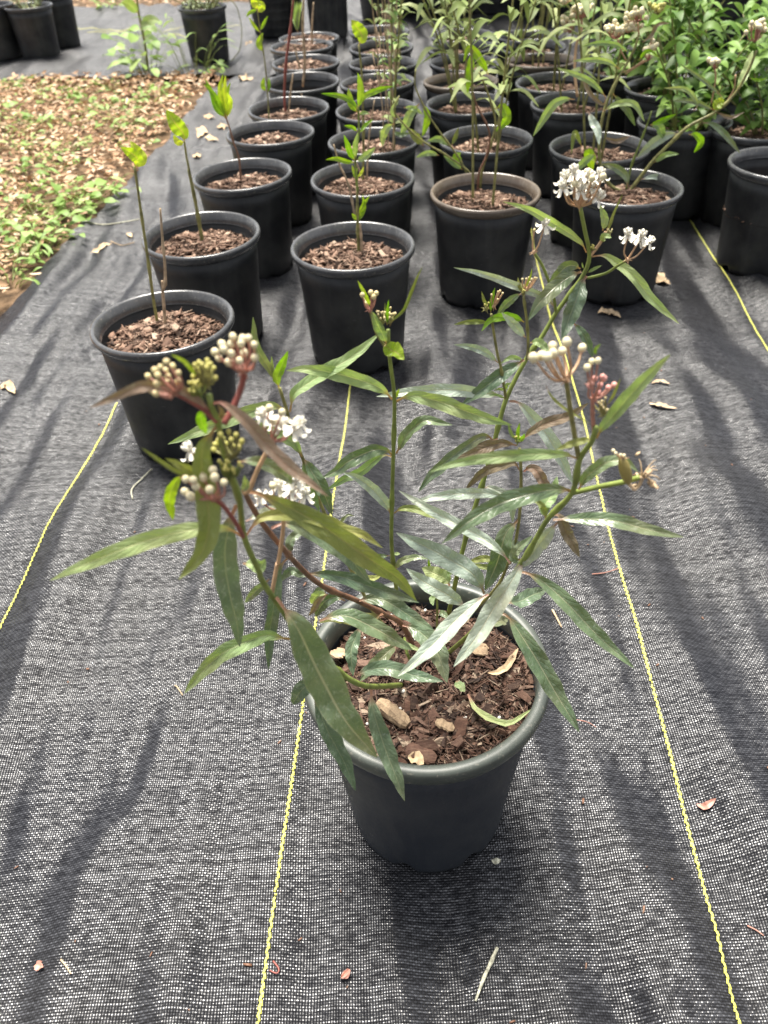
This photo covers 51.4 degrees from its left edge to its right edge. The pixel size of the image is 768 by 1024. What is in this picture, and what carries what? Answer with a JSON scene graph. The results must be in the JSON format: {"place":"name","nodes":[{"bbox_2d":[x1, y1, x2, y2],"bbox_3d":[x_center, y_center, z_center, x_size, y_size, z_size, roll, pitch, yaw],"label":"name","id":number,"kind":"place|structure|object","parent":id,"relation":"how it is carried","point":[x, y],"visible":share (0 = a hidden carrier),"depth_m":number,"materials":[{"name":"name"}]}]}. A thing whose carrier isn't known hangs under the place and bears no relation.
{"place":"outdoors","nodes":[
{"label":"outdoors","id":0,"kind":"place"},
{"bbox_2d":[0,0,248,316],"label":"ground","id":1,"kind":"structure","parent":0,"point":[10,296],"depth_m":2.17,"materials":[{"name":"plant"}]},
{"bbox_2d":[0,158,28,176],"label":"weed","id":2,"kind":"object","parent":1,"relation":"on","point":[17,168],"visible":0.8,"depth_m":1.95,"materials":[{"name":"green plant"}]},
{"bbox_2d":[0,101,29,123],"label":"weed","id":3,"kind":"object","parent":1,"relation":"on","point":[11,104],"visible":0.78,"depth_m":2.38,"materials":[{"name":"green plant"}]},
{"bbox_2d":[0,257,41,288],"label":"weed","id":4,"kind":"object","parent":1,"relation":"on","point":[37,282],"visible":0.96,"depth_m":1.46,"materials":[{"name":"green plant"}]},
{"bbox_2d":[1,247,44,278],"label":"weed","id":5,"kind":"object","parent":1,"relation":"on","point":[31,260],"visible":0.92,"depth_m":1.52,"materials":[{"name":"green plant"}]},
{"bbox_2d":[0,132,48,155],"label":"weed","id":6,"kind":"object","parent":1,"relation":"on","point":[32,134],"visible":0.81,"depth_m":2.09,"materials":[{"name":"green plant"}]},
{"bbox_2d":[0,179,49,203],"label":"weed","id":7,"kind":"object","parent":1,"relation":"on","point":[6,199],"visible":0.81,"depth_m":1.84,"materials":[{"name":"green plant"}]},
{"bbox_2d":[0,212,51,241],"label":"weed","id":8,"kind":"object","parent":1,"relation":"on","point":[34,217],"visible":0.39,"depth_m":1.66,"materials":[{"name":"green plant"}]},
{"bbox_2d":[0,163,63,189],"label":"weed","id":9,"kind":"object","parent":1,"relation":"on","point":[40,172],"visible":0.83,"depth_m":1.90,"materials":[{"name":"green plant"}]},
{"bbox_2d":[0,190,65,212],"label":"weed","id":10,"kind":"object","parent":1,"relation":"on","point":[60,198],"visible":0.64,"depth_m":1.78,"materials":[{"name":"green plant"}]},
{"bbox_2d":[11,115,54,131],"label":"weed","id":11,"kind":"object","parent":1,"relation":"on","point":[45,117],"visible":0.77,"depth_m":2.26,"materials":[{"name":"green plant"}]},
{"bbox_2d":[9,197,59,218],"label":"weed","id":12,"kind":"object","parent":1,"relation":"on","point":[28,212],"visible":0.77,"depth_m":1.74,"materials":[{"name":"green plant"}]},
{"bbox_2d":[0,231,72,262],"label":"weed","id":13,"kind":"object","parent":1,"relation":"on","point":[47,247],"visible":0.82,"depth_m":1.54,"materials":[{"name":"green plant"}]},
{"bbox_2d":[4,222,74,258],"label":"weed","id":14,"kind":"object","parent":1,"relation":"on","point":[33,249],"visible":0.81,"depth_m":1.59,"materials":[{"name":"green plant"}]},
{"bbox_2d":[20,141,64,163],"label":"weed","id":15,"kind":"object","parent":1,"relation":"on","point":[54,143],"visible":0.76,"depth_m":2.02,"materials":[{"name":"green plant"}]},
{"bbox_2d":[1,214,84,254],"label":"weed","id":16,"kind":"object","parent":1,"relation":"on","point":[26,235],"visible":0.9,"depth_m":1.59,"materials":[{"name":"green plant"}]},
{"bbox_2d":[0,215,85,237],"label":"weed","id":17,"kind":"object","parent":1,"relation":"on","point":[77,218],"visible":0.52,"depth_m":1.65,"materials":[{"name":"green plant"}]},
{"bbox_2d":[0,193,96,240],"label":"weed","id":18,"kind":"object","parent":1,"relation":"on","point":[65,212],"visible":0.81,"depth_m":1.71,"materials":[{"name":"green plant"}]},
{"bbox_2d":[16,193,92,219],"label":"weed","id":19,"kind":"object","parent":1,"relation":"on","point":[61,194],"visible":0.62,"depth_m":1.72,"materials":[{"name":"green plant"}]},
{"bbox_2d":[23,151,94,169],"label":"weed","id":20,"kind":"object","parent":1,"relation":"on","point":[44,161],"visible":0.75,"depth_m":1.97,"materials":[{"name":"green plant"}]},
{"bbox_2d":[34,87,84,105],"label":"weed","id":21,"kind":"object","parent":1,"relation":"on","point":[68,94],"visible":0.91,"depth_m":2.47,"materials":[{"name":"green plant"}]},
{"bbox_2d":[16,178,112,214],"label":"weed","id":22,"kind":"object","parent":1,"relation":"on","point":[93,194],"visible":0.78,"depth_m":1.77,"materials":[{"name":"green plant"}]},
{"bbox_2d":[31,176,111,195],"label":"weed","id":23,"kind":"object","parent":1,"relation":"on","point":[79,178],"visible":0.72,"depth_m":1.84,"materials":[{"name":"green plant"}]},
{"bbox_2d":[53,135,92,151],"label":"weed","id":24,"kind":"object","parent":1,"relation":"on","point":[87,137],"visible":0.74,"depth_m":2.09,"materials":[{"name":"green plant"}]},
{"bbox_2d":[38,193,119,219],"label":"weed","id":25,"kind":"object","parent":1,"relation":"on","point":[107,200],"visible":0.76,"depth_m":1.72,"materials":[{"name":"green plant"}]},
{"bbox_2d":[56,176,128,215],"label":"weed","id":26,"kind":"object","parent":1,"relation":"on","point":[115,188],"visible":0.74,"depth_m":1.79,"materials":[{"name":"green plant"}]},
{"bbox_2d":[66,92,124,108],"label":"weed","id":27,"kind":"object","parent":1,"relation":"on","point":[76,100],"visible":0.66,"depth_m":2.44,"materials":[{"name":"green plant"}]},
{"bbox_2d":[75,173,140,197],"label":"weed","id":28,"kind":"object","parent":1,"relation":"on","point":[115,192],"visible":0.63,"depth_m":1.80,"materials":[{"name":"green plant"}]},
{"bbox_2d":[77,104,141,125],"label":"weed","id":29,"kind":"object","parent":1,"relation":"on","point":[92,112],"visible":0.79,"depth_m":2.30,"materials":[{"name":"green plant"}]},
{"bbox_2d":[94,114,148,133],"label":"weed","id":30,"kind":"object","parent":1,"relation":"on","point":[124,124],"visible":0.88,"depth_m":2.20,"materials":[{"name":"green plant"}]},
{"bbox_2d":[131,85,175,102],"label":"weed","id":31,"kind":"object","parent":1,"relation":"on","point":[155,88],"visible":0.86,"depth_m":2.48,"materials":[{"name":"green plant"}]},
{"bbox_2d":[0,0,342,79],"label":"path fabric","id":32,"kind":"object","parent":1,"relation":"on","point":[85,56],"visible":0.4,"depth_m":3.05,"materials":[{"name":"fabric"}]},
{"bbox_2d":[0,0,22,60],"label":"nursery pot","id":33,"kind":"object","parent":32,"relation":"on","point":[10,48],"visible":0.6,"depth_m":2.96,"materials":[{"name":"black plastic"}]},
{"bbox_2d":[4,0,59,58],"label":"potted shrub","id":34,"kind":"object","parent":32,"relation":"on","point":[33,26],"visible":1,"depth_m":2.92,"materials":[{"name":"plastic"}]},
{"bbox_2d":[28,0,80,48],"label":"nursery pot","id":35,"kind":"object","parent":32,"relation":"on","point":[65,21],"visible":0.48,"depth_m":3.08,"materials":[{"name":"black plastic"}]},
{"bbox_2d":[89,0,123,8],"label":"weed","id":36,"kind":"object","parent":32,"relation":"on","point":[99,6],"visible":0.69,"depth_m":3.83,"materials":[{"name":"green plant"}]},
{"bbox_2d":[121,0,159,69],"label":"weed","id":37,"kind":"object","parent":32,"relation":"on","point":[132,6],"visible":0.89,"depth_m":2.68,"materials":[{"name":"green plant"}]},
{"bbox_2d":[101,20,187,77],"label":"weed","id":38,"kind":"object","parent":32,"relation":"on","point":[131,38],"visible":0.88,"depth_m":2.70,"materials":[{"name":"green plant"}]},
{"bbox_2d":[131,13,238,77],"bbox_3d":[-0.643,-1.540,2.642,0.302,0.182,0.324,19,45,24],"label":"weed","id":39,"kind":"object","parent":32,"relation":"on","point":[183,58],"visible":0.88,"depth_m":2.65,"materials":[{"name":"green plant"}]},
{"bbox_2d":[170,0,241,63],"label":"potted shrub","id":40,"kind":"object","parent":32,"relation":"on","point":[205,21],"visible":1,"depth_m":2.75,"materials":[{"name":"plastic"}]},
{"bbox_2d":[249,0,301,37],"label":"nursery pot","id":41,"kind":"object","parent":32,"relation":"on","point":[278,14],"visible":0.67,"depth_m":3.08,"materials":[{"name":"black plastic"}]},
{"bbox_2d":[307,0,347,38],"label":"nursery pot","id":42,"kind":"object","parent":32,"relation":"on","point":[331,16],"visible":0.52,"depth_m":2.99,"materials":[{"name":"black plastic"}]},
{"bbox_2d":[0,0,767,1023],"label":"ground fabric","id":43,"kind":"object","parent":1,"relation":"on","point":[142,806],"visible":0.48,"depth_m":0.74,"materials":[{"name":"fabric"}]},
{"bbox_2d":[0,380,14,392],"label":"fallen leaf","id":44,"kind":"object","parent":43,"relation":"on","point":[8,385],"visible":1,"depth_m":1.19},
{"bbox_2d":[0,402,116,627],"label":"yellow marker stripe","id":45,"kind":"object","parent":43,"relation":"on","point":[53,515],"visible":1,"depth_m":0.95,"materials":[{"name":"fabric"}]},
{"bbox_2d":[90,141,238,464],"bbox_3d":[-0.267,-0.240,0.955,0.172,0.358,0.173,-3,40,0],"label":"potted seedling","id":46,"kind":"object","parent":43,"relation":"on","point":[136,339],"visible":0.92,"depth_m":0.97,"materials":[{"name":"black plastic"}]},
{"bbox_2d":[141,110,262,350],"bbox_3d":[-0.266,-0.403,1.164,0.172,0.333,0.173,-3,42,0],"label":"potted seedling","id":47,"kind":"object","parent":43,"relation":"on","point":[214,252],"visible":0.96,"depth_m":1.17,"materials":[{"name":"black plastic"}]},
{"bbox_2d":[192,75,292,278],"bbox_3d":[-0.243,-0.573,1.373,0.171,0.317,0.174,-4,40,1],"label":"potted seedling","id":48,"kind":"object","parent":43,"relation":"on","point":[256,189],"visible":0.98,"depth_m":1.38,"materials":[{"name":"black plastic"}]},
{"bbox_2d":[226,0,314,226],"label":"potted seedling","id":49,"kind":"object","parent":43,"relation":"on","point":[289,142],"visible":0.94,"depth_m":1.57,"materials":[{"name":"black plastic"}]},
{"bbox_2d":[248,0,328,194],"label":"potted seedling","id":50,"kind":"object","parent":43,"relation":"on","point":[312,112],"visible":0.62,"depth_m":1.70,"materials":[{"name":"black plastic"}]},
{"bbox_2d":[270,39,333,60],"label":"potted seedling","id":51,"kind":"object","parent":43,"relation":"on","point":[277,50],"visible":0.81,"depth_m":2.15,"materials":[{"name":"black plastic"}]},
{"bbox_2d":[265,0,339,161],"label":"potted seedling","id":52,"kind":"object","parent":43,"relation":"on","point":[315,84],"visible":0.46,"depth_m":1.88,"materials":[{"name":"black plastic"}]},
{"bbox_2d":[256,385,350,1023],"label":"yellow marker stripe","id":53,"kind":"object","parent":43,"relation":"on","point":[273,907],"visible":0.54,"depth_m":0.63,"materials":[{"name":"fabric"}]},
{"bbox_2d":[272,2,339,75],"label":"potted seedling","id":54,"kind":"object","parent":43,"relation":"on","point":[323,63],"visible":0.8,"depth_m":2.03,"materials":[{"name":"black plastic"}]},
{"bbox_2d":[279,31,338,56],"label":"potted seedling","id":55,"kind":"object","parent":43,"relation":"on","point":[332,37],"visible":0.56,"depth_m":2.25,"materials":[{"name":"black plastic"}]},
{"bbox_2d":[290,73,414,374],"bbox_3d":[-0.059,-0.402,1.111,0.173,0.386,0.226,-25,45,-23],"label":"potted seedling","id":56,"kind":"object","parent":43,"relation":"on","point":[334,262],"visible":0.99,"depth_m":1.11,"materials":[{"name":"black plastic"}]},
{"bbox_2d":[310,20,414,231],"bbox_3d":[-0.036,-0.573,1.306,0.174,0.387,0.171,-3,42,0],"label":"potted seedling","id":57,"kind":"object","parent":43,"relation":"on","point":[386,186],"visible":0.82,"depth_m":1.32,"materials":[{"name":"black plastic"}]},
{"bbox_2d":[50,163,682,872],"bbox_3d":[0.025,0.068,0.479,0.296,0.494,0.229,-3,41,0],"label":"potted milkweed","id":58,"kind":"object","parent":43,"relation":"on","point":[414,643],"visible":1,"depth_m":0.44,"materials":[{"name":"plant"}]},
{"bbox_2d":[330,647,344,658],"bbox_3d":[-0.032,0.101,0.571,0.012,0.007,0.014,25,48,29],"label":"bark piece","id":59,"kind":"object","parent":58,"relation":"on","point":[338,652],"visible":0.84,"depth_m":0.57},
{"bbox_2d":[376,698,410,728],"bbox_3d":[0.006,0.134,0.531,0.026,0.012,0.012,28,49,31],"label":"wood chunk","id":60,"kind":"object","parent":58,"relation":"on","point":[394,714],"visible":0.95,"depth_m":0.53,"materials":[{"name":"wood"}]},
{"bbox_2d":[408,751,423,764],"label":"fallen leaf","id":61,"kind":"object","parent":58,"relation":"on","point":[418,758],"visible":1,"depth_m":0.50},
{"bbox_2d":[405,742,436,763],"bbox_3d":[0.024,0.153,0.506,0.020,0.006,0.011,12,43,17],"label":"bark piece","id":62,"kind":"object","parent":58,"relation":"on","point":[429,756],"visible":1,"depth_m":0.51,"materials":[{"name":"wood"}]},
{"bbox_2d":[435,718,454,731],"bbox_3d":[0.040,0.140,0.522,0.013,0.005,0.010,-3,41,0],"label":"wood chip","id":63,"kind":"object","parent":58,"relation":"on","point":[442,723],"visible":1,"depth_m":0.52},
{"bbox_2d":[472,643,488,655],"bbox_3d":[0.069,0.098,0.569,0.012,0.004,0.012,5,41,9],"label":"wood chip","id":64,"kind":"object","parent":58,"relation":"on","point":[481,649],"visible":0.71,"depth_m":0.57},
{"bbox_2d":[468,694,530,725],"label":"fallen leaf","id":65,"kind":"object","parent":58,"relation":"on","point":[486,716],"visible":1,"depth_m":0.52,"materials":[{"name":"plant"}]},
{"bbox_2d":[488,648,517,674],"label":"fallen leaf","id":66,"kind":"object","parent":58,"relation":"on","point":[506,666],"visible":1,"depth_m":0.56,"materials":[{"name":"plant"}]},
{"bbox_2d":[328,0,418,230],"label":"potted seedling","id":67,"kind":"object","parent":43,"relation":"on","point":[394,148],"visible":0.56,"depth_m":1.47,"materials":[{"name":"plant"}]},
{"bbox_2d":[335,0,418,131],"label":"potted seedling","id":68,"kind":"object","parent":43,"relation":"on","point":[345,114],"visible":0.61,"depth_m":1.64,"materials":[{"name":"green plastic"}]},
{"bbox_2d":[340,0,413,102],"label":"potted seedling","id":69,"kind":"object","parent":43,"relation":"on","point":[403,91],"visible":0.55,"depth_m":1.80,"materials":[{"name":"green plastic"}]},
{"bbox_2d":[349,0,408,43],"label":"potted seedling","id":70,"kind":"object","parent":43,"relation":"on","point":[370,31],"visible":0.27,"depth_m":2.29,"materials":[{"name":"black plastic"}]},
{"bbox_2d":[349,0,412,59],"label":"potted seedling","id":71,"kind":"object","parent":43,"relation":"on","point":[367,46],"visible":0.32,"depth_m":2.14,"materials":[{"name":"black plastic"}]},
{"bbox_2d":[348,0,416,101],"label":"potted seedling","id":72,"kind":"object","parent":43,"relation":"on","point":[408,63],"visible":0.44,"depth_m":1.99,"materials":[{"name":"black plastic"}]},
{"bbox_2d":[360,0,412,20],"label":"nursery pot","id":73,"kind":"object","parent":43,"relation":"on","point":[366,9],"visible":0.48,"depth_m":3.29,"materials":[{"name":"black plastic"}]},
{"bbox_2d":[412,0,460,15],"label":"potted shrub","id":74,"kind":"object","parent":43,"relation":"on","point":[417,2],"visible":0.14,"depth_m":3.33,"materials":[{"name":"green plant"}]},
{"bbox_2d":[398,0,508,183],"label":"potted milkweed","id":75,"kind":"object","parent":43,"relation":"on","point":[447,114],"visible":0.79,"depth_m":1.62,"materials":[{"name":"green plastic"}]},
{"bbox_2d":[423,0,498,158],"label":"potted milkweed","id":76,"kind":"object","parent":43,"relation":"on","point":[435,85],"visible":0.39,"depth_m":1.77,"materials":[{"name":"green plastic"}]},
{"bbox_2d":[428,3,494,59],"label":"potted milkweed","id":77,"kind":"object","parent":43,"relation":"on","point":[478,44],"visible":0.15,"depth_m":2.10,"materials":[{"name":"black plastic"}]},
{"bbox_2d":[380,0,543,309],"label":"potted milkweed","id":78,"kind":"object","parent":43,"relation":"on","point":[481,225],"visible":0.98,"depth_m":1.26,"materials":[{"name":"black plastic"}]},
{"bbox_2d":[424,3,499,76],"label":"potted milkweed","id":79,"kind":"object","parent":43,"relation":"on","point":[436,64],"visible":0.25,"depth_m":1.95,"materials":[{"name":"black plastic"}]},
{"bbox_2d":[431,0,492,49],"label":"potted milkweed","id":80,"kind":"object","parent":43,"relation":"on","point":[480,33],"visible":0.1,"depth_m":2.22,"materials":[{"name":"black plastic"}]},
{"bbox_2d":[475,947,498,1001],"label":"twig","id":81,"kind":"object","parent":43,"relation":"on","point":[489,965],"visible":1,"depth_m":0.56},
{"bbox_2d":[411,0,562,177],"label":"potted milkweed","id":82,"kind":"object","parent":43,"relation":"on","point":[515,144],"visible":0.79,"depth_m":1.41,"materials":[{"name":"plant"}]},
{"bbox_2d":[466,0,528,15],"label":"potted shrub","id":83,"kind":"object","parent":43,"relation":"on","point":[495,7],"visible":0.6,"depth_m":3.27,"materials":[{"name":"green plant"}]},
{"bbox_2d":[497,1,558,95],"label":"potted milkweed","id":84,"kind":"object","parent":43,"relation":"on","point":[502,38],"visible":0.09,"depth_m":2.16,"materials":[{"name":"black plastic"}]},
{"bbox_2d":[499,4,566,97],"bbox_3d":[0.427,-1.298,1.948,0.281,0.618,0.207,-3,41,0],"label":"potted milkweed","id":85,"kind":"object","parent":43,"relation":"on","point":[550,45],"visible":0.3,"depth_m":2.05,"materials":[{"name":"black plastic"}]},
{"bbox_2d":[507,0,576,127],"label":"potted milkweed","id":86,"kind":"object","parent":43,"relation":"on","point":[528,65],"visible":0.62,"depth_m":1.93,"materials":[{"name":"black plastic"}]},
{"bbox_2d":[515,0,593,169],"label":"potted milkweed","id":87,"kind":"object","parent":43,"relation":"on","point":[547,82],"visible":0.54,"depth_m":1.77,"materials":[{"name":"black plastic"}]},
{"bbox_2d":[529,0,586,18],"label":"potted shrub","id":88,"kind":"object","parent":43,"relation":"on","point":[563,9],"visible":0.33,"depth_m":3.17,"materials":[{"name":"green plant"}]},
{"bbox_2d":[526,0,625,197],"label":"potted milkweed","id":89,"kind":"object","parent":43,"relation":"on","point":[566,118],"visible":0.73,"depth_m":1.62,"materials":[{"name":"black plastic"}]},
{"bbox_2d":[544,0,667,248],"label":"potted milkweed","id":90,"kind":"object","parent":43,"relation":"on","point":[620,154],"visible":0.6,"depth_m":1.40,"materials":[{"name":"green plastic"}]},
{"bbox_2d":[598,307,619,316],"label":"fallen leaf","id":91,"kind":"object","parent":43,"relation":"on","point":[610,311],"visible":1,"depth_m":1.29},
{"bbox_2d":[593,0,631,34],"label":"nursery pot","id":92,"kind":"object","parent":43,"relation":"on","point":[597,15],"visible":0.13,"depth_m":2.88,"materials":[{"name":"black plastic"}]},
{"bbox_2d":[564,0,701,133],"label":"potted shrub","id":93,"kind":"object","parent":43,"relation":"on","point":[617,122],"visible":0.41,"depth_m":1.81,"materials":[{"name":"green plant"}]},
{"bbox_2d":[531,228,740,1023],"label":"yellow marker stripe","id":94,"kind":"object","parent":43,"relation":"on","point":[689,831],"visible":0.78,"depth_m":0.70,"materials":[{"name":"fabric"}]},
{"bbox_2d":[533,0,767,305],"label":"potted milkweed","id":95,"kind":"object","parent":43,"relation":"on","point":[650,199],"visible":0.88,"depth_m":1.23,"materials":[{"name":"plant"}]},
{"bbox_2d":[656,273,669,283],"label":"fallen leaf","id":96,"kind":"object","parent":43,"relation":"on","point":[660,277],"visible":0.81,"depth_m":1.36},
{"bbox_2d":[624,0,738,137],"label":"potted shrub","id":97,"kind":"object","parent":43,"relation":"on","point":[643,93],"visible":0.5,"depth_m":1.66,"materials":[{"name":"green plant"}]},
{"bbox_2d":[631,0,767,220],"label":"potted shrub","id":98,"kind":"object","parent":43,"relation":"on","point":[687,167],"visible":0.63,"depth_m":1.48,"materials":[{"name":"green plant"}]},
{"bbox_2d":[697,798,715,809],"bbox_3d":[0.261,0.236,0.643,0.014,0.008,0.007,-3,41,0],"label":"plant scrap","id":99,"kind":"object","parent":43,"relation":"on","point":[707,804],"visible":1,"depth_m":0.64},
{"bbox_2d":[647,0,767,114],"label":"potted shrub","id":100,"kind":"object","parent":43,"relation":"on","point":[705,42],"visible":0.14,"depth_m":1.57,"materials":[{"name":"green plant"}]},
{"bbox_2d":[677,38,767,227],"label":"potted shrub","id":101,"kind":"object","parent":43,"relation":"on","point":[749,129],"visible":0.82,"depth_m":1.44,"materials":[{"name":"green plant"}]},
{"bbox_2d":[689,219,767,350],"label":"yellow marker stripe","id":102,"kind":"object","parent":43,"relation":"on","point":[756,331],"visible":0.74,"depth_m":1.33,"materials":[{"name":"fabric"}]},
{"bbox_2d":[707,0,767,46],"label":"potted shrub","id":103,"kind":"object","parent":43,"relation":"on","point":[732,13],"visible":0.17,"depth_m":2.62,"materials":[{"name":"green plant"}]},
{"bbox_2d":[713,0,767,110],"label":"potted shrub","id":104,"kind":"object","parent":43,"relation":"on","point":[746,11],"visible":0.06,"depth_m":1.63,"materials":[{"name":"green plant"}]},
{"bbox_2d":[716,146,767,275],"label":"nursery pot","id":105,"kind":"object","parent":43,"relation":"on","point":[742,248],"visible":0.99,"depth_m":1.33,"materials":[{"name":"black plastic"}]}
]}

